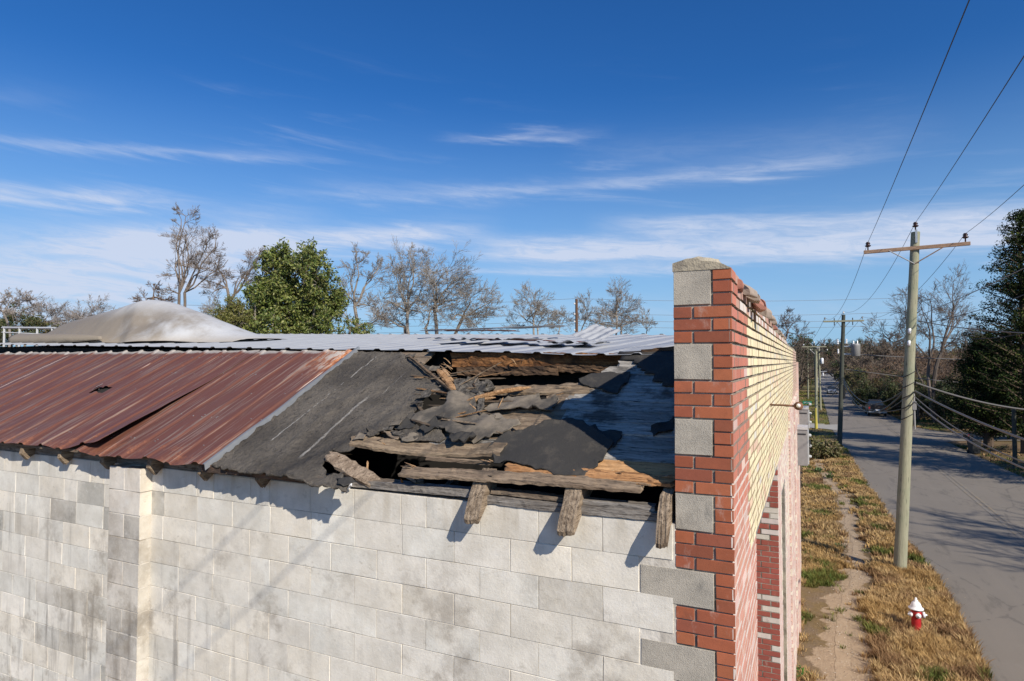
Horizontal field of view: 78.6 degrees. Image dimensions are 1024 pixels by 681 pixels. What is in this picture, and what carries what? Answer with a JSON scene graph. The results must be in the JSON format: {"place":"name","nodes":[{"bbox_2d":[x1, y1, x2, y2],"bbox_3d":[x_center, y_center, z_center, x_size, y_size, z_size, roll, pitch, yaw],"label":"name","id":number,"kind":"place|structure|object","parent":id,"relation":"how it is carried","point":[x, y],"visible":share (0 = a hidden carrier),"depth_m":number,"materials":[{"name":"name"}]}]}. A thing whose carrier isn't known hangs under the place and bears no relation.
{"place":"outdoors","nodes":[
{"label":"outdoors","id":0,"kind":"place"},
{"bbox_2d":[1,327,55,346],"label":"white roof rail","id":1,"kind":"object","parent":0,"point":[4,332],"visible":0.46,"depth_m":15.64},
{"bbox_2d":[0,0,1023,353],"label":"sky","id":2,"kind":"structure","parent":0,"point":[575,145],"materials":[{"name":"blue"}]},
{"bbox_2d":[810,424,837,429],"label":"side street","id":3,"kind":"structure","parent":0,"point":[833,427],"depth_m":62.33,"materials":[{"name":"asphalt"}]},
{"bbox_2d":[816,465,860,680],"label":"path","id":4,"kind":"structure","parent":0,"point":[840,667],"depth_m":15.87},
{"bbox_2d":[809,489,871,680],"bbox_3d":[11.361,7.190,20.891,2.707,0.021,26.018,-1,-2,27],"label":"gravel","id":5,"kind":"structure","parent":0,"point":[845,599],"depth_m":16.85,"materials":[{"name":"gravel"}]},
{"bbox_2d":[796,377,1023,680],"bbox_3d":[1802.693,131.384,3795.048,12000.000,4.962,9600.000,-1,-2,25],"label":"ground","id":6,"kind":"structure","parent":0,"point":[818,608],"depth_m":16.87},
{"bbox_2d":[0,319,21,346],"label":"bushy tree","id":7,"kind":"object","parent":6,"relation":"on","point":[1,329],"visible":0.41,"depth_m":69.97,"materials":[{"name":"green plant"}]},
{"bbox_2d":[0,303,42,346],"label":"bushy tree","id":8,"kind":"object","parent":6,"relation":"on","point":[31,322],"visible":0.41,"depth_m":71.98,"materials":[{"name":"green plant"}]},
{"bbox_2d":[0,287,45,346],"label":"bare tree","id":9,"kind":"object","parent":6,"relation":"on","point":[15,302],"visible":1,"depth_m":60.37,"materials":[{"name":"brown plant"}]},
{"bbox_2d":[16,313,59,345],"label":"bushy tree","id":10,"kind":"object","parent":6,"relation":"on","point":[43,324],"visible":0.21,"depth_m":74.68,"materials":[{"name":"green plant"}]},
{"bbox_2d":[24,297,75,330],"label":"bare tree","id":11,"kind":"object","parent":6,"relation":"on","point":[51,311],"visible":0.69,"depth_m":95.01,"materials":[{"name":"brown plant"}]},
{"bbox_2d":[47,303,78,326],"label":"bare tree","id":12,"kind":"object","parent":6,"relation":"on","point":[65,317],"visible":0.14,"depth_m":115.40,"materials":[{"name":"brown plant"}]},
{"bbox_2d":[65,294,114,322],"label":"bare tree","id":13,"kind":"object","parent":6,"relation":"on","point":[84,314],"visible":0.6,"depth_m":105.52,"materials":[{"name":"brown plant"}]},
{"bbox_2d":[128,280,178,301],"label":"bare tree","id":14,"kind":"object","parent":6,"relation":"on","point":[157,297],"visible":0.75,"depth_m":50.18,"materials":[{"name":"brown plant"}]},
{"bbox_2d":[156,204,235,306],"bbox_3d":[-26.536,-1.554,52.083,7.096,19.893,4.473,0,-2,14],"label":"bare tree","id":15,"kind":"object","parent":6,"relation":"on","point":[182,281],"visible":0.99,"depth_m":51.94,"materials":[{"name":"grey plant"}]},
{"bbox_2d":[198,296,218,315],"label":"bare tree","id":16,"kind":"object","parent":6,"relation":"on","point":[209,308],"visible":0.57,"depth_m":75.28,"materials":[{"name":"brown plant"}]},
{"bbox_2d":[191,247,265,308],"bbox_3d":[-26.230,-0.230,57.982,7.574,17.675,4.235,0,-2,0],"label":"bare tree","id":17,"kind":"object","parent":6,"relation":"on","point":[247,272],"visible":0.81,"depth_m":58.21,"materials":[{"name":"brown plant"}]},
{"bbox_2d":[206,293,256,329],"bbox_3d":[-18.693,2.337,41.723,3.599,11.153,3.210,0,-2,0],"label":"rounded tree","id":18,"kind":"object","parent":6,"relation":"on","point":[232,315],"visible":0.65,"depth_m":41.37,"materials":[{"name":"green plant"}]},
{"bbox_2d":[234,278,294,333],"bbox_3d":[-17.132,1.793,42.858,5.227,12.321,4.800,-1,-2,33],"label":"magnolia tree","id":19,"kind":"object","parent":6,"relation":"on","point":[265,314],"visible":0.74,"depth_m":42.12,"materials":[{"name":"green plant"}]},
{"bbox_2d":[243,236,351,333],"bbox_3d":[-15.580,0.231,45.213,7.958,15.637,6.705,0,-2,0],"label":"magnolia tree","id":20,"kind":"object","parent":6,"relation":"on","point":[309,306],"visible":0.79,"depth_m":43.83,"materials":[{"name":"green plant"}]},
{"bbox_2d":[335,316,375,333],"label":"ivy covered tree","id":21,"kind":"object","parent":6,"relation":"on","point":[355,330],"visible":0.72,"depth_m":46.60,"materials":[{"name":"green plant"}]},
{"bbox_2d":[320,242,399,331],"bbox_3d":[-12.003,0.214,50.127,5.224,16.266,5.028,-2,-2,40],"label":"bare tree","id":22,"kind":"object","parent":6,"relation":"on","point":[355,298],"visible":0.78,"depth_m":50.13,"materials":[{"name":"brown plant"}]},
{"bbox_2d":[0,256,800,680],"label":"brick building","id":23,"kind":"structure","parent":6,"relation":"on","point":[622,508],"depth_m":4.67,"materials":[{"name":"brick"}]},
{"bbox_2d":[8,333,101,342],"bbox_3d":[-6.869,-0.037,9.478,2.100,0.172,0.322,-1,-2,25],"label":"curled metal sheet","id":24,"kind":"object","parent":23,"relation":"on","point":[48,338],"visible":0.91,"depth_m":9.34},
{"bbox_2d":[48,300,280,342],"bbox_3d":[-5.631,-0.290,9.759,4.003,0.718,1.734,-1,-2,25],"label":"draped tarp","id":25,"kind":"object","parent":23,"relation":"on","point":[151,320],"visible":0.97,"depth_m":9.21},
{"bbox_2d":[438,329,519,331],"bbox_3d":[-0.453,-0.136,8.516,1.100,0.028,0.300,0,-1,23],"label":"loose roof sheet","id":26,"kind":"object","parent":23,"relation":"on","point":[479,330],"visible":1,"depth_m":8.46,"materials":[{"name":"metal"}]},
{"bbox_2d":[419,325,564,330],"bbox_3d":[-0.298,-0.178,9.108,2.200,0.035,0.401,-2,-1,22],"label":"loose roof sheet","id":27,"kind":"object","parent":23,"relation":"on","point":[522,327],"visible":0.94,"depth_m":9.06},
{"bbox_2d":[534,340,608,343],"bbox_3d":[0.612,0.017,6.343,0.701,0.043,0.400,0,-1,20],"label":"loose roof sheet","id":28,"kind":"object","parent":23,"relation":"on","point":[569,342],"visible":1,"depth_m":6.28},
{"bbox_2d":[475,338,593,341],"bbox_3d":[0.248,-0.001,6.738,1.300,0.021,0.300,2,0,22],"label":"loose roof sheet","id":29,"kind":"object","parent":28,"relation":"on","point":[524,340],"visible":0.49,"depth_m":6.79,"materials":[{"name":"metal"}]},
{"bbox_2d":[461,337,544,339],"bbox_3d":[-0.087,-0.020,7.120,0.700,0.036,0.700,1,1,37],"label":"loose roof sheet","id":30,"kind":"object","parent":29,"relation":"on","point":[512,338],"visible":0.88,"depth_m":6.98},
{"bbox_2d":[436,336,477,339],"bbox_3d":[-0.580,-0.030,7.465,0.501,0.041,0.600,2,1,11],"label":"loose roof sheet","id":31,"kind":"object","parent":30,"relation":"on","point":[452,337],"visible":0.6,"depth_m":7.27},
{"bbox_2d":[572,324,620,341],"bbox_3d":[0.968,-0.090,7.173,0.420,0.036,0.401,-24,26,-38],"label":"loose roof sheet","id":32,"kind":"object","parent":23,"relation":"on","point":[596,332],"visible":1,"depth_m":7.17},
{"bbox_2d":[770,402,802,409],"bbox_3d":[2.815,0.668,6.421,0.317,0.083,0.085,-1,-2,25],"label":"wall lamp","id":33,"kind":"object","parent":23,"relation":"attached to","point":[797,405],"visible":0.98,"depth_m":6.38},
{"bbox_2d":[797,424,811,465],"bbox_3d":[7.751,2.781,16.676,0.420,1.000,0.790,-1,-2,25],"label":"electrical cabinet","id":34,"kind":"object","parent":23,"relation":"attached to","point":[803,443],"visible":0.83,"depth_m":16.34,"materials":[{"name":"metal"}]},
{"bbox_2d":[799,403,811,429],"bbox_3d":[9.204,2.361,19.683,0.400,0.800,0.840,-1,-2,25],"label":"electrical cabinet","id":35,"kind":"object","parent":23,"relation":"attached to","point":[804,413],"visible":0.83,"depth_m":19.33,"materials":[{"name":"metal"}]},
{"bbox_2d":[364,235,447,333],"bbox_3d":[-10.468,-0.544,59.679,8.495,18.467,7.799,0,-2,0],"label":"bare tree","id":36,"kind":"object","parent":6,"relation":"on","point":[406,308],"visible":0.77,"depth_m":59.75,"materials":[{"name":"brown plant"}]},
{"bbox_2d":[403,240,508,333],"bbox_3d":[-4.875,-0.297,57.423,9.569,17.859,6.861,1,-2,-28],"label":"bare tree","id":37,"kind":"object","parent":6,"relation":"on","point":[463,291],"visible":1,"depth_m":57.48,"materials":[{"name":"grey plant"}]},
{"bbox_2d":[500,281,567,334],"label":"bare tree","id":38,"kind":"object","parent":6,"relation":"on","point":[540,313],"visible":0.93,"depth_m":69.56,"materials":[{"name":"brown plant"}]},
{"bbox_2d":[547,305,574,332],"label":"bare tree","id":39,"kind":"object","parent":6,"relation":"on","point":[564,315],"visible":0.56,"depth_m":75.94,"materials":[{"name":"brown plant"}]},
{"bbox_2d":[574,299,577,332],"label":"utility pole","id":40,"kind":"object","parent":6,"relation":"on","point":[576,315],"visible":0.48,"depth_m":66.01,"materials":[{"name":"brown wood"}]},
{"bbox_2d":[577,297,906,300],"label":"power line","id":41,"kind":"object","parent":40,"relation":"attached to","point":[802,300],"visible":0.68,"depth_m":68.85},
{"bbox_2d":[570,287,603,329],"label":"bare tree","id":42,"kind":"object","parent":6,"relation":"on","point":[584,316],"visible":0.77,"depth_m":71.38,"materials":[{"name":"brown plant"}]},
{"bbox_2d":[589,275,648,334],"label":"bare tree","id":43,"kind":"object","parent":6,"relation":"on","point":[613,313],"visible":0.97,"depth_m":66.34,"materials":[{"name":"brown plant"}]},
{"bbox_2d":[634,307,657,333],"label":"bare tree","id":44,"kind":"object","parent":6,"relation":"on","point":[651,323],"visible":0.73,"depth_m":73.75,"materials":[{"name":"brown plant"}]},
{"bbox_2d":[776,305,814,347],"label":"bare tree","id":45,"kind":"object","parent":6,"relation":"on","point":[782,319],"visible":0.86,"depth_m":71.42,"materials":[{"name":"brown plant"}]},
{"bbox_2d":[788,334,815,362],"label":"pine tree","id":46,"kind":"object","parent":6,"relation":"on","point":[797,340],"visible":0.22,"depth_m":168.84,"materials":[{"name":"green plant"}]},
{"bbox_2d":[782,330,839,390],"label":"bare tree","id":47,"kind":"object","parent":6,"relation":"on","point":[805,360],"visible":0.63,"depth_m":100.45,"materials":[{"name":"brown plant"}]},
{"bbox_2d":[802,342,825,422],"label":"utility pole","id":48,"kind":"object","parent":6,"relation":"on","point":[813,345],"visible":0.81,"depth_m":65.60,"materials":[{"name":"brown wood"}]},
{"bbox_2d":[798,359,829,389],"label":"bare thicket","id":49,"kind":"object","parent":6,"relation":"on","point":[805,378],"visible":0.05,"depth_m":138.00,"materials":[{"name":"brown plant"}]},
{"bbox_2d":[811,350,820,428],"bbox_3d":[29.588,4.839,60.756,0.988,7.802,0.266,-1,-2,25],"label":"utility pole","id":50,"kind":"object","parent":6,"relation":"on","point":[816,411],"visible":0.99,"depth_m":60.69,"materials":[{"name":"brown wood"}]},
{"bbox_2d":[799,391,834,443],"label":"lawn grass","id":51,"kind":"structure","parent":6,"relation":"on","point":[802,398],"depth_m":84.17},
{"bbox_2d":[810,347,827,409],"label":"utility pole","id":52,"kind":"object","parent":6,"relation":"on","point":[822,362],"visible":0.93,"depth_m":83.69,"materials":[{"name":"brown wood"}]},
{"bbox_2d":[809,436,843,458],"bbox_3d":[20.776,7.229,42.433,3.448,2.057,3.654,0,-2,0],"label":"shrub","id":53,"kind":"object","parent":6,"relation":"on","point":[832,449],"visible":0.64,"depth_m":41.41,"materials":[{"name":"green plant"}]},
{"bbox_2d":[821,339,840,367],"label":"bare thicket","id":54,"kind":"object","parent":6,"relation":"on","point":[831,349],"visible":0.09,"depth_m":251.40,"materials":[{"name":"brown plant"}]},
{"bbox_2d":[820,341,863,379],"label":"bare thicket","id":55,"kind":"object","parent":6,"relation":"on","point":[835,356],"visible":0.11,"depth_m":190.88,"materials":[{"name":"brown plant"}]},
{"bbox_2d":[823,312,863,444],"bbox_3d":[23.598,3.048,44.395,2.560,10.285,0.632,-1,-2,25],"label":"utility pole","id":56,"kind":"object","parent":6,"relation":"on","point":[855,349],"visible":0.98,"depth_m":44.43,"materials":[{"name":"brown wood"}]},
{"bbox_2d":[843,379,901,412],"bbox_3d":[17.958,2.809,32.099,0.047,1.553,27.070,-1,-2,24],"label":"power line","id":57,"kind":"object","parent":56,"relation":"attached to","point":[899,396],"visible":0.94,"depth_m":25.20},
{"bbox_2d":[843,377,901,403],"bbox_3d":[17.963,2.561,32.108,0.040,1.144,27.067,-1,-2,24],"label":"power line","id":58,"kind":"object","parent":56,"relation":"attached to","point":[873,403],"visible":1,"depth_m":26.97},
{"bbox_2d":[845,369,957,382],"bbox_3d":[39.080,3.357,53.915,33.295,2.024,0.054,1,-2,-29],"label":"power line","id":59,"kind":"object","parent":56,"relation":"attached to","point":[891,375],"visible":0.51,"depth_m":48.40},
{"bbox_2d":[860,354,964,359],"bbox_3d":[37.304,1.394,52.301,31.478,0.504,0.063,1,-2,-29],"label":"power line","id":60,"kind":"object","parent":56,"relation":"attached to","point":[903,357],"visible":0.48,"depth_m":47.98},
{"bbox_2d":[823,350,878,388],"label":"evergreen shrub","id":61,"kind":"object","parent":6,"relation":"on","point":[835,365],"visible":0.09,"depth_m":143.71,"materials":[{"name":"green plant"}]},
{"bbox_2d":[811,347,895,376],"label":"evergreen shrub","id":62,"kind":"object","parent":6,"relation":"on","point":[831,355],"visible":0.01,"depth_m":217.55,"materials":[{"name":"green plant"}]},
{"bbox_2d":[835,344,880,387],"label":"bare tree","id":63,"kind":"object","parent":6,"relation":"on","point":[853,360],"visible":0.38,"depth_m":109.91,"materials":[{"name":"brown plant"}]},
{"bbox_2d":[834,364,901,404],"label":"olive shrub","id":64,"kind":"object","parent":6,"relation":"on","point":[853,381],"visible":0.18,"depth_m":93.52,"materials":[{"name":"green plant"}]},
{"bbox_2d":[833,336,903,376],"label":"bare tree","id":65,"kind":"object","parent":6,"relation":"on","point":[867,351],"visible":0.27,"depth_m":121.10,"materials":[{"name":"brown plant"}]},
{"bbox_2d":[852,368,889,409],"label":"evergreen shrub","id":66,"kind":"object","parent":6,"relation":"on","point":[861,392],"visible":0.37,"depth_m":82.90,"materials":[{"name":"green plant"}]},
{"bbox_2d":[800,447,944,579],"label":"dry grass","id":67,"kind":"structure","parent":6,"relation":"on","point":[876,525],"depth_m":25.47,"materials":[{"name":"plant"}]},
{"bbox_2d":[850,368,914,411],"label":"olive shrub","id":68,"kind":"object","parent":6,"relation":"on","point":[858,396],"visible":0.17,"depth_m":84.04,"materials":[{"name":"green plant"}]},
{"bbox_2d":[864,377,901,413],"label":"evergreen shrub","id":69,"kind":"object","parent":6,"relation":"on","point":[872,395],"visible":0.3,"depth_m":79.75,"materials":[{"name":"green plant"}]},
{"bbox_2d":[864,329,904,362],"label":"bare tree","id":70,"kind":"object","parent":6,"relation":"on","point":[883,346],"visible":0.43,"depth_m":134.43,"materials":[{"name":"brown plant"}]},
{"bbox_2d":[848,347,936,380],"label":"bare thicket","id":71,"kind":"object","parent":6,"relation":"on","point":[922,360],"visible":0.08,"depth_m":97.88,"materials":[{"name":"brown plant"}]},
{"bbox_2d":[861,287,927,419],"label":"bare tree","id":72,"kind":"object","parent":6,"relation":"on","point":[903,332],"visible":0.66,"depth_m":70.16,"materials":[{"name":"brown plant"}]},
{"bbox_2d":[796,552,997,680],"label":"dry grass","id":73,"kind":"structure","parent":6,"relation":"on","point":[951,652],"depth_m":15.05,"materials":[{"name":"plant"}]},
{"bbox_2d":[845,349,948,381],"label":"bare thicket","id":74,"kind":"object","parent":6,"relation":"on","point":[886,366],"visible":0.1,"depth_m":103.36,"materials":[{"name":"brown plant"}]},
{"bbox_2d":[879,369,925,414],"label":"evergreen shrub","id":75,"kind":"object","parent":6,"relation":"on","point":[887,395],"visible":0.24,"depth_m":76.44,"materials":[{"name":"green plant"}]},
{"bbox_2d":[870,351,942,385],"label":"bare thicket","id":76,"kind":"object","parent":6,"relation":"on","point":[877,369],"visible":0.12,"depth_m":94.64,"materials":[{"name":"brown plant"}]},
{"bbox_2d":[858,358,960,399],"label":"bare thicket","id":77,"kind":"object","parent":6,"relation":"on","point":[877,375],"visible":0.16,"depth_m":81.84,"materials":[{"name":"brown plant"}]},
{"bbox_2d":[864,222,970,567],"bbox_3d":[12.684,1.795,19.497,2.822,11.119,0.634,-1,-2,17],"label":"utility pole","id":78,"kind":"object","parent":6,"relation":"on","point":[908,409],"visible":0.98,"depth_m":19.49,"materials":[{"name":"grey wood"}]},
{"bbox_2d":[868,0,969,241],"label":"power line","id":79,"kind":"object","parent":78,"relation":"attached to","point":[929,97],"visible":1,"depth_m":7.46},
{"bbox_2d":[914,390,1023,440],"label":"power line","id":80,"kind":"object","parent":78,"relation":"attached to","point":[995,428],"visible":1,"depth_m":14.91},
{"bbox_2d":[914,401,1023,468],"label":"power line","id":81,"kind":"object","parent":78,"relation":"attached to","point":[970,441],"visible":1,"depth_m":15.03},
{"bbox_2d":[914,396,1023,462],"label":"power line","id":82,"kind":"object","parent":78,"relation":"attached to","point":[968,435],"visible":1,"depth_m":16.27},
{"bbox_2d":[915,382,1023,409],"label":"power line","id":83,"kind":"object","parent":78,"relation":"attached to","point":[968,398],"visible":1,"depth_m":20.56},
{"bbox_2d":[915,56,1023,222],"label":"power line","id":84,"kind":"object","parent":78,"relation":"attached to","point":[979,126],"visible":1,"depth_m":8.73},
{"bbox_2d":[918,268,1023,315],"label":"power line","id":85,"kind":"object","parent":78,"relation":"attached to","point":[976,290],"visible":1,"depth_m":14.46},
{"bbox_2d":[919,295,1022,323],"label":"power line","id":86,"kind":"object","parent":78,"relation":"attached to","point":[974,311],"visible":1,"depth_m":15.38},
{"bbox_2d":[918,332,1023,338],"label":"power line","id":87,"kind":"object","parent":78,"relation":"attached to","point":[980,338],"visible":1,"depth_m":16.53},
{"bbox_2d":[919,321,1023,332],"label":"power line","id":88,"kind":"object","parent":78,"relation":"attached to","point":[974,329],"visible":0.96,"depth_m":16.79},
{"bbox_2d":[908,597,926,630],"bbox_3d":[9.757,6.631,15.078,0.331,0.851,0.360,1,-2,-35],"label":"fire hydrant","id":89,"kind":"object","parent":6,"relation":"on","point":[915,613],"visible":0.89,"depth_m":15.01,"materials":[{"name":"metal"}]},
{"bbox_2d":[885,347,968,377],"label":"bare thicket","id":90,"kind":"object","parent":6,"relation":"on","point":[949,360],"visible":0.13,"depth_m":90.61,"materials":[{"name":"brown plant"}]},
{"bbox_2d":[899,373,956,420],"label":"evergreen shrub","id":91,"kind":"object","parent":6,"relation":"on","point":[923,402],"visible":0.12,"depth_m":67.89,"materials":[{"name":"green plant"}]},
{"bbox_2d":[894,362,961,416],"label":"bare thicket","id":92,"kind":"object","parent":6,"relation":"on","point":[938,378],"visible":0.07,"depth_m":72.87,"materials":[{"name":"brown plant"}]},
{"bbox_2d":[902,375,961,423],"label":"evergreen shrub","id":93,"kind":"object","parent":6,"relation":"on","point":[920,387],"visible":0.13,"depth_m":65.57,"materials":[{"name":"green plant"}]},
{"bbox_2d":[886,262,989,422],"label":"bare tree","id":94,"kind":"object","parent":6,"relation":"on","point":[932,393],"visible":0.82,"depth_m":65.93,"materials":[{"name":"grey plant"}]},
{"bbox_2d":[914,367,962,416],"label":"olive shrub","id":95,"kind":"object","parent":6,"relation":"on","point":[955,378],"visible":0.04,"depth_m":71.88,"materials":[{"name":"green plant"}]},
{"bbox_2d":[923,355,960,377],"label":"bare thicket","id":96,"kind":"object","parent":6,"relation":"on","point":[953,367],"visible":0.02,"depth_m":86.47,"materials":[{"name":"brown plant"}]},
{"bbox_2d":[931,353,972,379],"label":"bare thicket","id":97,"kind":"object","parent":6,"relation":"on","point":[948,371],"visible":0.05,"depth_m":82.99,"materials":[{"name":"brown plant"}]},
{"bbox_2d":[886,407,1023,475],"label":"lawn grass","id":98,"kind":"structure","parent":6,"relation":"on","point":[897,414],"depth_m":46.97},
{"bbox_2d":[935,368,979,423],"bbox_3d":[45.144,5.537,61.732,5.618,6.003,10.174,-1,-2,28],"label":"evergreen shrub","id":99,"kind":"object","parent":6,"relation":"on","point":[939,396],"visible":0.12,"depth_m":62.66,"materials":[{"name":"green plant"}]},
{"bbox_2d":[921,333,1023,448],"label":"cedar tree","id":100,"kind":"object","parent":6,"relation":"on","point":[984,434],"visible":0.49,"depth_m":46.65,"materials":[{"name":"green plant"}]},
{"bbox_2d":[934,332,1014,354],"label":"bare tree","id":101,"kind":"object","parent":6,"relation":"on","point":[964,341],"visible":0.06,"depth_m":145.83,"materials":[{"name":"brown plant"}]},
{"bbox_2d":[939,207,1023,453],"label":"cedar tree","id":102,"kind":"object","parent":6,"relation":"on","point":[1012,286],"visible":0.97,"depth_m":43.99,"materials":[{"name":"green plant"}]},
{"bbox_2d":[1011,409,1017,468],"bbox_3d":[30.442,6.068,37.904,0.259,3.812,0.258,-1,-2,25],"label":"utility pole","id":103,"kind":"object","parent":6,"relation":"on","point":[1014,440],"visible":0.86,"depth_m":37.83,"materials":[{"name":"brown wood"}]},
{"bbox_2d":[818,369,1023,680],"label":"road","id":104,"kind":"structure","parent":0,"point":[969,547],"depth_m":25.92,"materials":[{"name":"asphalt"}]},
{"bbox_2d":[865,399,886,415],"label":"pickup truck","id":105,"kind":"object","parent":104,"relation":"on","point":[877,407],"visible":0.81,"depth_m":74.22,"materials":[{"name":"paint"}]},
{"bbox_2d":[871,413,1023,541],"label":"road marking","id":106,"kind":"object","parent":104,"relation":"on","point":[1004,524],"visible":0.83,"depth_m":29.91,"materials":[{"name":"yellow paint"}]},
{"bbox_2d":[873,413,1023,535],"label":"road marking","id":107,"kind":"object","parent":104,"relation":"on","point":[1006,521],"visible":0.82,"depth_m":30.82,"materials":[{"name":"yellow paint"}]},
{"bbox_2d":[967,439,981,453],"bbox_3d":[32.629,7.486,44.189,0.660,1.000,0.760,0,-2,5],"label":"wheelie bin","id":108,"kind":"object","parent":104,"relation":"on","point":[972,448],"visible":0.84,"depth_m":43.90,"materials":[{"name":"black plastic"}]},
{"bbox_2d":[913,427,1019,443],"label":"side street","id":109,"kind":"structure","parent":0,"point":[935,437],"depth_m":53.29,"materials":[{"name":"asphalt"}]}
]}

